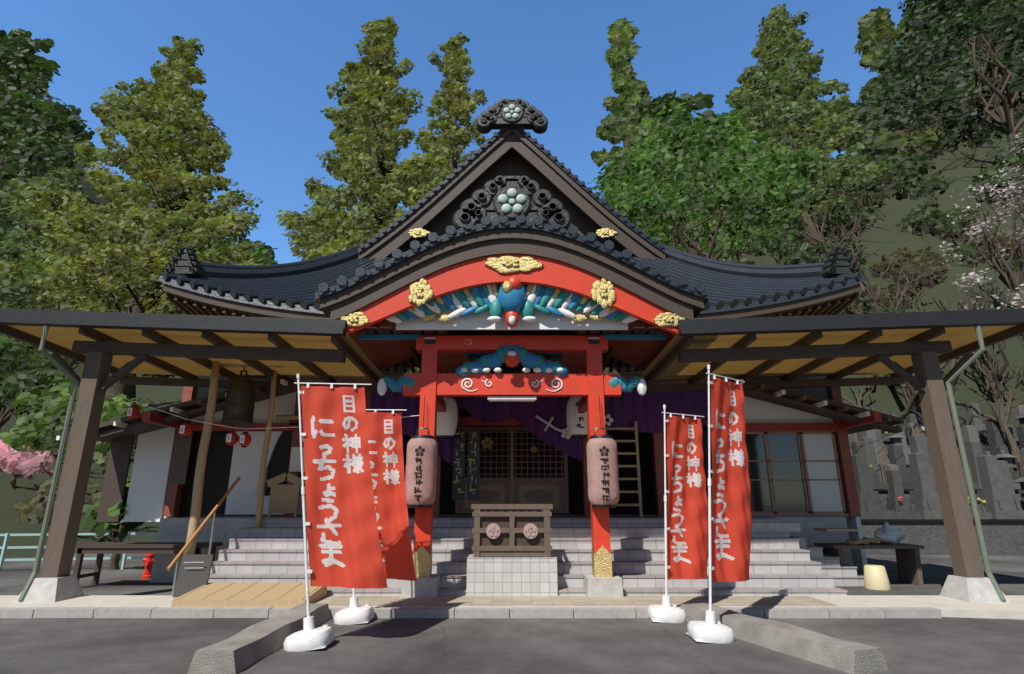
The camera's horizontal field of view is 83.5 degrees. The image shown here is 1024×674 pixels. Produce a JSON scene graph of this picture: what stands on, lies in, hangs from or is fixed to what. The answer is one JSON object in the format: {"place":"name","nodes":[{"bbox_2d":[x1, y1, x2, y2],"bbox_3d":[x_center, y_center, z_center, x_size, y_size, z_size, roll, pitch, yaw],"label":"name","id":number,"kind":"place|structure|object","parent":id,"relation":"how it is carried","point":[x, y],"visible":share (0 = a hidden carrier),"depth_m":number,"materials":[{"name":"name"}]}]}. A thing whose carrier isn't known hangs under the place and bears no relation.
{"place":"outdoors","nodes":[
{"label":"outdoors","id":0,"kind":"place"},
{"bbox_2d":[0,0,913,263],"label":"sky","id":1,"kind":"structure","parent":0,"point":[268,66],"materials":[{"name":"blue"}]},
{"bbox_2d":[0,553,1023,673],"bbox_3d":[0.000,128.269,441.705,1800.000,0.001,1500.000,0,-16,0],"label":"ground","id":2,"kind":"structure","parent":0,"point":[942,645],"depth_m":6.55,"materials":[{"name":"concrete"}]},
{"bbox_2d":[0,532,157,571],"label":"guard fence","id":3,"kind":"object","parent":2,"relation":"on","point":[4,547],"visible":0.41,"depth_m":13.43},
{"bbox_2d":[78,478,143,569],"bbox_3d":[-9.525,4.505,13.855,2.178,2.471,1.961,0,-16,0],"label":"shrub foliage","id":4,"kind":"object","parent":2,"relation":"on","point":[101,529],"depth_m":13.62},
{"bbox_2d":[73,542,222,584],"bbox_3d":[-7.000,4.359,10.974,2.500,0.770,0.700,0,-16,0],"label":"bench","id":5,"kind":"object","parent":2,"relation":"on","point":[100,549],"visible":0.6,"depth_m":10.75,"materials":[{"name":"brown wood"}]},
{"bbox_2d":[187,603,329,673],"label":"concrete curb","id":6,"kind":"structure","parent":2,"relation":"on","point":[237,653],"depth_m":5.92,"materials":[{"name":"concrete"}]},
{"bbox_2d":[283,374,370,651],"bbox_3d":[-2.264,1.966,6.801,0.947,3.136,0.480,0,-16,0],"label":"banner stand","id":7,"kind":"object","parent":2,"relation":"on","point":[309,636],"visible":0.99,"depth_m":6.42,"materials":[{"name":"white plastic"}]},
{"bbox_2d":[301,386,387,588],"bbox_3d":[-2.044,1.754,6.908,1.214,2.355,0.162,0,-16,0],"label":"banner cloth","id":8,"kind":"object","parent":7,"relation":"attached to","point":[344,548],"visible":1,"depth_m":6.89,"materials":[{"name":"fabric"}]},
{"bbox_2d":[334,409,406,624],"bbox_3d":[-2.016,2.403,8.122,0.890,3.005,0.480,0,-16,0],"label":"banner stand","id":9,"kind":"object","parent":2,"relation":"on","point":[354,613],"visible":0.63,"depth_m":7.58,"materials":[{"name":"white plastic"}]},
{"bbox_2d":[366,412,415,580],"bbox_3d":[-1.826,2.228,8.210,1.092,2.308,0.189,-2,-16,6],"label":"banner cloth","id":10,"kind":"object","parent":9,"relation":"attached to","point":[384,431],"visible":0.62,"depth_m":8.25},
{"bbox_2d":[0,607,941,617],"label":"granite kerb","id":11,"kind":"structure","parent":2,"relation":"on","point":[450,612],"depth_m":7.93,"materials":[{"name":"stone"}]},
{"bbox_2d":[96,376,867,573],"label":"hall plaster walls","id":12,"kind":"structure","parent":2,"relation":"on","point":[226,466],"depth_m":13.47,"materials":[{"name":"paint"}]},
{"bbox_2d":[56,376,296,445],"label":"annex roof","id":13,"kind":"structure","parent":12,"relation":"on","point":[110,431],"depth_m":12.60,"materials":[{"name":"wood"}]},
{"bbox_2d":[264,431,305,495],"bbox_3d":[-4.950,2.760,13.310,1.411,1.780,0.070,0,-16,0],"label":"katomado window","id":14,"kind":"structure","parent":12,"relation":"attached to","point":[278,463],"depth_m":13.28,"materials":[{"name":"brown wood"}]},
{"bbox_2d":[158,243,865,373],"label":"roof","id":15,"kind":"structure","parent":12,"relation":"on","point":[293,286],"depth_m":13.57,"materials":[{"name":"tile"}]},
{"bbox_2d":[320,229,703,370],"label":"karahafu eave boards","id":16,"kind":"object","parent":15,"relation":"attached to","point":[386,354],"visible":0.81,"depth_m":9.81,"materials":[{"name":"wood"}]},
{"bbox_2d":[386,276,637,326],"bbox_3d":[0.000,-0.632,9.787,4.663,0.970,0.357,0,-16,0],"label":"phoenix carving","id":17,"kind":"object","parent":16,"relation":"attached to","point":[512,296],"visible":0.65,"depth_m":9.78,"materials":[{"name":"multicoloured wood"}]},
{"bbox_2d":[337,254,686,337],"bbox_3d":[0.000,-0.701,9.751,5.900,1.477,0.120,0,-16,0],"label":"karahafu bargeboard","id":18,"kind":"object","parent":16,"relation":"attached to","point":[478,272],"visible":0.82,"depth_m":9.75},
{"bbox_2d":[338,256,686,326],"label":"gold ornaments","id":19,"kind":"object","parent":18,"relation":"attached to","point":[603,293],"visible":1,"depth_m":9.66},
{"bbox_2d":[314,214,709,304],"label":"curved roof tiles","id":20,"kind":"object","parent":16,"relation":"on","point":[504,222],"visible":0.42,"depth_m":9.71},
{"bbox_2d":[163,284,860,372],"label":"eave rafters","id":21,"kind":"object","parent":15,"relation":"attached to","point":[186,302],"visible":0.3,"depth_m":12.21,"materials":[{"name":"brown wood"}]},
{"bbox_2d":[358,127,665,253],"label":"gable roof tiles","id":22,"kind":"object","parent":15,"relation":"on","point":[476,153],"visible":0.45,"depth_m":17.31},
{"bbox_2d":[358,129,665,259],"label":"gable bargeboards","id":23,"kind":"object","parent":22,"relation":"attached to","point":[511,152],"visible":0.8,"depth_m":17.62,"materials":[{"name":"wood"}]},
{"bbox_2d":[476,98,547,133],"bbox_3d":[0.000,-6.950,17.964,2.242,1.076,0.395,0,-16,0],"label":"roof ridge ornament","id":24,"kind":"object","parent":22,"relation":"on","point":[511,113],"visible":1,"depth_m":17.81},
{"bbox_2d":[164,246,859,277],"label":"roof ridge-end ornaments","id":25,"kind":"object","parent":15,"relation":"attached to","point":[186,261],"visible":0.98,"depth_m":12.61,"materials":[{"name":"grey tile"}]},
{"bbox_2d":[745,422,849,516],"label":"sliding doors","id":26,"kind":"structure","parent":12,"relation":"attached to","point":[777,467],"depth_m":13.20,"materials":[{"name":"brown wood"}]},
{"bbox_2d":[702,376,913,433],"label":"annex roof","id":27,"kind":"structure","parent":12,"relation":"on","point":[853,419],"depth_m":12.63,"materials":[{"name":"wood"}]},
{"bbox_2d":[150,512,852,582],"bbox_3d":[0.000,5.657,16.401,14.400,1.265,10.050,0,-16,0],"label":"foundation","id":28,"kind":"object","parent":2,"relation":"on","point":[175,529],"depth_m":11.71,"materials":[{"name":"stone"}]},
{"bbox_2d":[455,427,568,512],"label":"sanctuary doors","id":29,"kind":"structure","parent":28,"relation":"on","point":[527,490],"depth_m":14.34,"materials":[{"name":"brown wood"}]},
{"bbox_2d":[606,421,642,516],"bbox_3d":[2.400,2.955,12.937,0.960,2.100,0.060,0,-16,0],"label":"ladder","id":30,"kind":"object","parent":28,"relation":"on","point":[637,465],"visible":0.6,"depth_m":12.93,"materials":[{"name":"brown wood"}]},
{"bbox_2d":[466,553,557,595],"bbox_3d":[0.000,4.043,9.681,1.470,0.665,0.970,0,-16,0],"label":"stone pedestal","id":31,"kind":"object","parent":2,"relation":"on","point":[511,576],"visible":0.75,"depth_m":9.23,"materials":[{"name":"tile"}]},
{"bbox_2d":[471,504,552,556],"bbox_3d":[0.000,3.300,9.823,1.370,0.840,0.665,0,-16,0],"label":"offering box","id":32,"kind":"object","parent":31,"relation":"on","point":[511,533],"visible":1,"depth_m":9.55,"materials":[{"name":"brown wood"}]},
{"bbox_2d":[647,405,703,622],"bbox_3d":[2.458,2.462,8.289,1.250,2.966,0.542,3,-16,-10],"label":"banner stand","id":33,"kind":"object","parent":2,"relation":"on","point":[665,612],"visible":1,"depth_m":7.85,"materials":[{"name":"white plastic"}]},
{"bbox_2d":[667,415,708,579],"bbox_3d":[2.561,2.339,8.475,0.850,2.315,0.194,10,-19,-32],"label":"banner cloth","id":34,"kind":"object","parent":33,"relation":"attached to","point":[687,538],"visible":0.99,"depth_m":8.45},
{"bbox_2d":[686,365,744,643],"bbox_3d":[2.717,1.993,7.280,1.372,3.322,0.570,4,-17,-15],"label":"banner stand","id":35,"kind":"object","parent":2,"relation":"on","point":[710,629],"visible":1,"depth_m":6.76,"materials":[{"name":"white plastic"}]},
{"bbox_2d":[710,377,751,581],"bbox_3d":[2.817,1.823,7.501,0.931,2.560,0.247,14,-21,-39],"label":"banner cloth","id":36,"kind":"object","parent":35,"relation":"attached to","point":[731,522],"visible":0.99,"depth_m":7.46,"materials":[{"name":"fabric"}]},
{"bbox_2d":[680,603,888,673],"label":"parking kerb","id":37,"kind":"structure","parent":2,"relation":"on","point":[849,657],"depth_m":6.04,"materials":[{"name":"concrete"}]},
{"bbox_2d":[814,528,924,585],"bbox_3d":[7.100,4.350,11.392,1.750,1.022,0.750,0,-16,0],"label":"side table","id":38,"kind":"object","parent":2,"relation":"on","point":[908,561],"visible":0.86,"depth_m":11.21,"materials":[{"name":"brown wood"}]},
{"bbox_2d":[864,565,890,589],"bbox_3d":[6.750,4.454,10.634,0.430,0.400,0.430,0,-16,0],"label":"yellow tub","id":39,"kind":"object","parent":2,"relation":"on","point":[875,577],"visible":1,"depth_m":10.50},
{"bbox_2d":[860,441,1023,554],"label":"stone wall","id":40,"kind":"structure","parent":2,"relation":"on","point":[1003,536],"depth_m":17.39,"materials":[{"name":"stone"}]},
{"bbox_2d":[0,39,1023,557],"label":"hillside terrain","id":41,"kind":"structure","parent":0,"point":[962,167],"depth_m":37.26,"materials":[{"name":"plant"}]},
{"bbox_2d":[0,36,53,100],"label":"tree","id":42,"kind":"object","parent":41,"relation":"on","point":[22,74],"depth_m":74.51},
{"bbox_2d":[0,438,64,487],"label":"shrub foliage","id":43,"kind":"object","parent":41,"relation":"on","point":[28,465],"depth_m":22.83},
{"bbox_2d":[8,28,60,87],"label":"tree","id":44,"kind":"object","parent":41,"relation":"on","point":[45,67],"depth_m":80.94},
{"bbox_2d":[0,334,70,429],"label":"tree","id":45,"kind":"object","parent":41,"relation":"on","point":[13,386],"depth_m":25.96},
{"bbox_2d":[0,114,75,184],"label":"tree","id":46,"kind":"object","parent":41,"relation":"on","point":[28,147],"depth_m":56.16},
{"bbox_2d":[0,258,82,372],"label":"foliage","id":47,"kind":"object","parent":41,"relation":"on","point":[12,290],"depth_m":32.86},
{"bbox_2d":[0,167,90,362],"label":"tree","id":48,"kind":"object","parent":41,"relation":"on","point":[17,247],"visible":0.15,"depth_m":42.07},
{"bbox_2d":[0,81,94,147],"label":"tree","id":49,"kind":"object","parent":41,"relation":"on","point":[15,102],"depth_m":63.81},
{"bbox_2d":[0,176,97,243],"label":"tree","id":50,"kind":"object","parent":41,"relation":"on","point":[9,195],"depth_m":55.65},
{"bbox_2d":[13,479,101,524],"bbox_3d":[-15.733,5.968,19.915,2.648,2.090,2.422,0,-16,0],"label":"shrub foliage","id":51,"kind":"object","parent":41,"relation":"on","point":[33,510],"depth_m":19.40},
{"bbox_2d":[22,110,100,177],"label":"tree","id":52,"kind":"object","parent":41,"relation":"on","point":[81,161],"depth_m":68.48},
{"bbox_2d":[0,379,147,480],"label":"shrub foliage","id":53,"kind":"object","parent":41,"relation":"on","point":[41,429],"depth_m":20.58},
{"bbox_2d":[0,35,262,377],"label":"tree","id":54,"kind":"object","parent":41,"relation":"on","point":[100,261],"visible":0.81,"depth_m":38.13,"materials":[{"name":"plant"}]},
{"bbox_2d":[40,57,241,405],"bbox_3d":[-24.290,-7.500,39.097,12.973,30.338,13.174,-7,-17,22],"label":"tree","id":55,"kind":"object","parent":41,"relation":"on","point":[116,388],"visible":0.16,"depth_m":37.39,"materials":[{"name":"brown plant"}]},
{"bbox_2d":[239,15,437,372],"bbox_3d":[-9.399,-9.940,38.897,13.514,29.619,14.248,0,-16,0],"label":"tree","id":56,"kind":"object","parent":41,"relation":"on","point":[312,237],"visible":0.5,"depth_m":38.14,"materials":[{"name":"plant"}]},
{"bbox_2d":[392,32,487,216],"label":"tree","id":57,"kind":"object","parent":41,"relation":"on","point":[456,57],"visible":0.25,"depth_m":44.90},
{"bbox_2d":[590,17,660,175],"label":"tree","id":58,"kind":"object","parent":41,"relation":"on","point":[621,53],"depth_m":61.16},
{"bbox_2d":[610,80,720,152],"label":"tree","id":59,"kind":"object","parent":41,"relation":"on","point":[700,100],"depth_m":60.08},
{"bbox_2d":[587,99,826,260],"bbox_3d":[11.233,-6.505,33.453,13.248,14.051,12.824,-6,-17,19],"label":"evergreen oak tree","id":60,"kind":"object","parent":41,"relation":"on","point":[721,166],"depth_m":31.45,"materials":[{"name":"plant"}]},
{"bbox_2d":[725,3,892,243],"bbox_3d":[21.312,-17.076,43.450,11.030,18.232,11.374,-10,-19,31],"label":"tree","id":61,"kind":"object","parent":41,"relation":"on","point":[784,80],"visible":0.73,"depth_m":41.07,"materials":[{"name":"plant"}]},
{"bbox_2d":[782,241,852,264],"bbox_3d":[20.245,-4.887,38.224,3.939,3.154,3.984,0,-16,0],"label":"shrub","id":62,"kind":"object","parent":41,"relation":"on","point":[805,253],"depth_m":37.33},
{"bbox_2d":[789,206,883,388],"bbox_3d":[18.866,-2.129,32.293,7.605,10.522,3.623,9,-18,-28],"label":"bare tree","id":63,"kind":"object","parent":41,"relation":"on","point":[857,255],"visible":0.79,"depth_m":32.55,"materials":[{"name":"brown plant"}]},
{"bbox_2d":[814,195,885,236],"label":"tree","id":64,"kind":"object","parent":41,"relation":"on","point":[869,216],"depth_m":41.77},
{"bbox_2d":[825,150,936,225],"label":"tree","id":65,"kind":"object","parent":41,"relation":"on","point":[906,176],"depth_m":42.52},
{"bbox_2d":[864,282,915,313],"bbox_3d":[21.828,-1.723,33.937,3.723,2.800,3.018,0,-16,0],"label":"slope shrub foliage","id":66,"kind":"object","parent":41,"relation":"on","point":[882,296],"depth_m":33.33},
{"bbox_2d":[842,292,949,433],"bbox_3d":[17.430,3.488,26.455,5.408,9.476,7.994,0,-16,0],"label":"bare tree","id":67,"kind":"object","parent":41,"relation":"on","point":[909,406],"visible":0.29,"depth_m":24.78,"materials":[{"name":"brown plant"}]},
{"bbox_2d":[853,6,944,187],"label":"tree","id":68,"kind":"object","parent":41,"relation":"on","point":[878,32],"depth_m":51.74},
{"bbox_2d":[838,256,967,413],"bbox_3d":[21.337,1.751,30.896,7.576,11.616,5.032,7,-17,-22],"label":"bare tree","id":69,"kind":"object","parent":41,"relation":"on","point":[906,393],"visible":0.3,"depth_m":30.46,"materials":[{"name":"brown plant"}]},
{"bbox_2d":[868,245,953,278],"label":"tree","id":70,"kind":"object","parent":41,"relation":"on","point":[925,256],"depth_m":36.73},
{"bbox_2d":[888,257,947,311],"bbox_3d":[24.951,-3.090,35.146,3.108,3.455,3.601,0,-16,0],"label":"tree","id":71,"kind":"object","parent":41,"relation":"on","point":[931,278],"depth_m":34.77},
{"bbox_2d":[896,202,940,240],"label":"tree","id":72,"kind":"object","parent":41,"relation":"on","point":[917,217],"depth_m":41.80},
{"bbox_2d":[841,49,1010,175],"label":"tree","id":73,"kind":"object","parent":41,"relation":"on","point":[901,110],"depth_m":48.18,"materials":[{"name":"plant"}]},
{"bbox_2d":[843,401,1023,518],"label":"gravestones","id":74,"kind":"object","parent":41,"relation":"on","point":[995,477],"visible":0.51,"depth_m":19.64,"materials":[{"name":"grey stone"}]},
{"bbox_2d":[877,0,1023,196],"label":"camphor tree","id":75,"kind":"object","parent":41,"relation":"on","point":[932,44],"depth_m":44.61,"materials":[{"name":"plant"}]},
{"bbox_2d":[923,207,978,245],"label":"tree","id":76,"kind":"object","parent":41,"relation":"on","point":[936,221],"depth_m":40.61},
{"bbox_2d":[939,269,1016,402],"bbox_3d":[25.145,0.739,29.919,4.447,9.439,3.033,10,-19,-31],"label":"blossoming tree","id":77,"kind":"object","parent":41,"relation":"on","point":[990,355],"depth_m":29.76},
{"bbox_2d":[939,175,1023,340],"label":"blossoming tree","id":78,"kind":"object","parent":41,"relation":"on","point":[1009,281],"depth_m":33.50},
{"bbox_2d":[945,360,1023,475],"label":"bare tree","id":79,"kind":"object","parent":41,"relation":"on","point":[1005,430],"visible":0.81,"depth_m":24.37,"materials":[{"name":"brown plant"}]},
{"bbox_2d":[948,48,1023,149],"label":"tree","id":80,"kind":"object","parent":41,"relation":"on","point":[981,132],"depth_m":47.00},
{"bbox_2d":[964,228,1023,264],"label":"tree","id":81,"kind":"object","parent":41,"relation":"on","point":[1004,238],"depth_m":36.98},
{"bbox_2d":[967,131,1023,205],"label":"tree","id":82,"kind":"object","parent":41,"relation":"on","point":[993,169],"visible":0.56,"depth_m":40.37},
{"bbox_2d":[990,133,1023,221],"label":"blossoming tree","id":83,"kind":"object","parent":41,"relation":"on","point":[1003,175],"depth_m":37.87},
{"bbox_2d":[0,595,1023,619],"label":"sidewalk pavement","id":84,"kind":"structure","parent":0,"point":[1013,608],"depth_m":8.55,"materials":[{"name":"concrete"}]},
{"bbox_2d":[14,352,148,601],"bbox_3d":[-7.150,2.224,9.698,1.661,3.971,1.190,0,-16,0],"label":"canopy post","id":85,"kind":"object","parent":84,"relation":"on","point":[55,581],"visible":0.96,"depth_m":9.30,"materials":[{"name":"wood"}]},
{"bbox_2d":[0,308,379,392],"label":"canopy roof","id":86,"kind":"structure","parent":84,"relation":"on","point":[87,322],"depth_m":9.86,"materials":[{"name":"wood"}]},
{"bbox_2d":[18,325,78,600],"bbox_3d":[-7.467,1.903,9.058,0.133,4.224,0.653,-10,-19,30],"label":"drain pipe","id":87,"kind":"object","parent":86,"relation":"attached to","point":[54,483],"visible":1,"depth_m":9.25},
{"bbox_2d":[8,325,384,381],"bbox_3d":[-5.825,0.369,11.233,6.150,0.327,3.600,0,-16,0],"label":"canopy sheet","id":88,"kind":"object","parent":86,"relation":"on","point":[347,370],"visible":0.41,"depth_m":10.59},
{"bbox_2d":[126,405,303,447],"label":"small red lanterns","id":89,"kind":"object","parent":86,"relation":"attached to","point":[232,439],"visible":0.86,"depth_m":10.80,"materials":[{"name":"red paper"}]},
{"bbox_2d":[221,367,256,425],"bbox_3d":[-5.520,1.141,11.688,0.600,1.250,0.600,0,-16,0],"label":"temple bell","id":90,"kind":"object","parent":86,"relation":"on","point":[239,406],"visible":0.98,"depth_m":11.45,"materials":[{"name":"brown metal"}]},
{"bbox_2d":[183,361,302,554],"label":"bell log posts","id":91,"kind":"object","parent":86,"relation":"attached to","point":[195,511],"visible":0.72,"depth_m":11.30,"materials":[{"name":"brown wood"}]},
{"bbox_2d":[173,554,213,596],"bbox_3d":[-5.050,3.785,9.099,0.460,0.614,0.198,2,-16,-8],"label":"sign board","id":92,"kind":"object","parent":84,"relation":"on","point":[194,572],"visible":0.88,"depth_m":9.09,"materials":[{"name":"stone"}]},
{"bbox_2d":[167,477,240,595],"bbox_3d":[-5.420,3.423,10.161,0.076,1.920,2.054,0,-16,0],"label":"stair handrail","id":93,"kind":"object","parent":84,"relation":"on","point":[184,548],"visible":0.94,"depth_m":10.01,"materials":[{"name":"brown wood"}]},
{"bbox_2d":[171,583,326,606],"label":"timber ramp","id":94,"kind":"structure","parent":84,"relation":"on","point":[251,595],"depth_m":8.41,"materials":[{"name":"brown wood"}]},
{"bbox_2d":[403,335,620,411],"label":"porch beams","id":95,"kind":"structure","parent":84,"relation":"on","point":[452,350],"depth_m":10.23,"materials":[{"name":"wood"}]},
{"bbox_2d":[405,398,437,507],"bbox_3d":[-1.510,1.904,9.635,0.516,1.850,0.522,0,-16,0],"label":"paper lantern","id":96,"kind":"object","parent":95,"relation":"attached to","point":[421,471],"visible":0.98,"depth_m":9.35,"materials":[{"name":"paper"}]},
{"bbox_2d":[436,397,457,438],"bbox_3d":[-1.420,1.391,12.345,0.520,1.570,0.520,0,-16,0],"label":"white lantern","id":97,"kind":"object","parent":95,"relation":"hanging from","point":[447,420],"visible":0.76,"depth_m":12.03,"materials":[{"name":"paper"}]},
{"bbox_2d":[452,429,479,499],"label":"hanging signboards","id":98,"kind":"object","parent":95,"relation":"attached to","point":[472,466],"visible":1,"depth_m":12.74,"materials":[{"name":"black paint"}]},
{"bbox_2d":[396,304,627,329],"bbox_3d":[0.000,-0.512,10.004,4.000,0.800,0.050,0,-16,0],"label":"pediment board","id":99,"kind":"object","parent":95,"relation":"attached to","point":[480,321],"visible":0.46,"depth_m":9.90,"materials":[{"name":"white paint"}]},
{"bbox_2d":[358,327,665,395],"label":"porch brackets","id":100,"kind":"object","parent":95,"relation":"attached to","point":[394,385],"visible":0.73,"depth_m":10.21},
{"bbox_2d":[455,345,568,376],"bbox_3d":[0.000,0.408,10.208,2.007,0.597,0.222,0,-16,0],"label":"porch carving","id":101,"kind":"object","parent":95,"relation":"attached to","point":[510,356],"visible":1,"depth_m":10.14},
{"bbox_2d":[370,386,710,465],"bbox_3d":[0.850,2.087,13.264,8.300,1.900,0.206,0,-16,0],"label":"purple curtain","id":102,"kind":"object","parent":95,"relation":"attached to","point":[628,409],"visible":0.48,"depth_m":13.36,"materials":[{"name":"fabric"}]},
{"bbox_2d":[566,397,587,437],"bbox_3d":[1.420,1.381,12.346,0.520,1.550,0.524,0,-16,0],"label":"white lantern","id":103,"kind":"object","parent":95,"relation":"attached to","point":[577,423],"visible":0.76,"depth_m":12.03,"materials":[{"name":"paper"}]},
{"bbox_2d":[586,398,618,507],"bbox_3d":[1.510,1.904,9.635,0.516,1.850,0.523,0,-16,0],"label":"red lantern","id":104,"kind":"object","parent":95,"relation":"attached to","point":[602,474],"visible":1,"depth_m":9.35,"materials":[{"name":"paper"}]},
{"bbox_2d":[401,350,622,596],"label":"porch posts","id":105,"kind":"object","parent":84,"relation":"on","point":[601,580],"visible":0.81,"depth_m":9.45,"materials":[{"name":"wood"}]},
{"bbox_2d":[208,516,863,594],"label":"stone stairs","id":106,"kind":"structure","parent":84,"relation":"on","point":[271,550],"depth_m":10.35,"materials":[{"name":"stone"}]},
{"bbox_2d":[170,431,304,516],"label":"notice boards","id":107,"kind":"object","parent":106,"relation":"on","point":[284,498],"visible":0.73,"depth_m":12.58,"materials":[{"name":"brown wood"}]},
{"bbox_2d":[644,308,1023,392],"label":"canopy roof","id":108,"kind":"structure","parent":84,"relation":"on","point":[936,322],"depth_m":9.87,"materials":[{"name":"wood"}]},
{"bbox_2d":[639,325,1015,381],"bbox_3d":[5.825,0.369,11.233,6.150,0.327,3.600,0,-16,0],"label":"canopy sheet","id":109,"kind":"object","parent":108,"relation":"attached to","point":[676,370],"visible":0.46,"depth_m":10.76,"materials":[{"name":"wood"}]},
{"bbox_2d":[945,325,1005,600],"bbox_3d":[7.467,1.903,9.058,0.133,4.224,0.653,10,-19,-30],"label":"drain pipe","id":110,"kind":"object","parent":108,"relation":"attached to","point":[969,483],"visible":1,"depth_m":9.25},
{"bbox_2d":[875,352,1009,601],"bbox_3d":[7.150,2.224,9.698,1.661,3.971,1.190,0,-16,0],"label":"canopy post","id":111,"kind":"object","parent":84,"relation":"on","point":[968,581],"visible":0.96,"depth_m":9.30,"materials":[{"name":"wood"}]},
{"bbox_2d":[163,375,860,516],"bbox_3d":[0.000,2.493,13.366,15.620,3.225,0.250,0,-16,0],"label":"timber frame","id":112,"kind":"object","parent":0,"point":[173,500],"visible":0.35,"depth_m":13.32,"materials":[{"name":"wood"}]},
{"bbox_2d":[452,176,571,229],"bbox_3d":[0.000,-2.306,10.053,2.065,1.100,0.325,0,-16,0],"label":"gable ornament","id":113,"kind":"object","parent":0,"point":[511,197],"visible":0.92,"depth_m":9.93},
{"bbox_2d":[383,374,667,513],"bbox_3d":[0.000,2.892,14.619,10.000,3.400,2.800,0,-16,0],"label":"hall interior","id":114,"kind":"object","parent":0,"point":[575,487],"visible":0.05,"depth_m":15.69,"materials":[{"name":"wood"}]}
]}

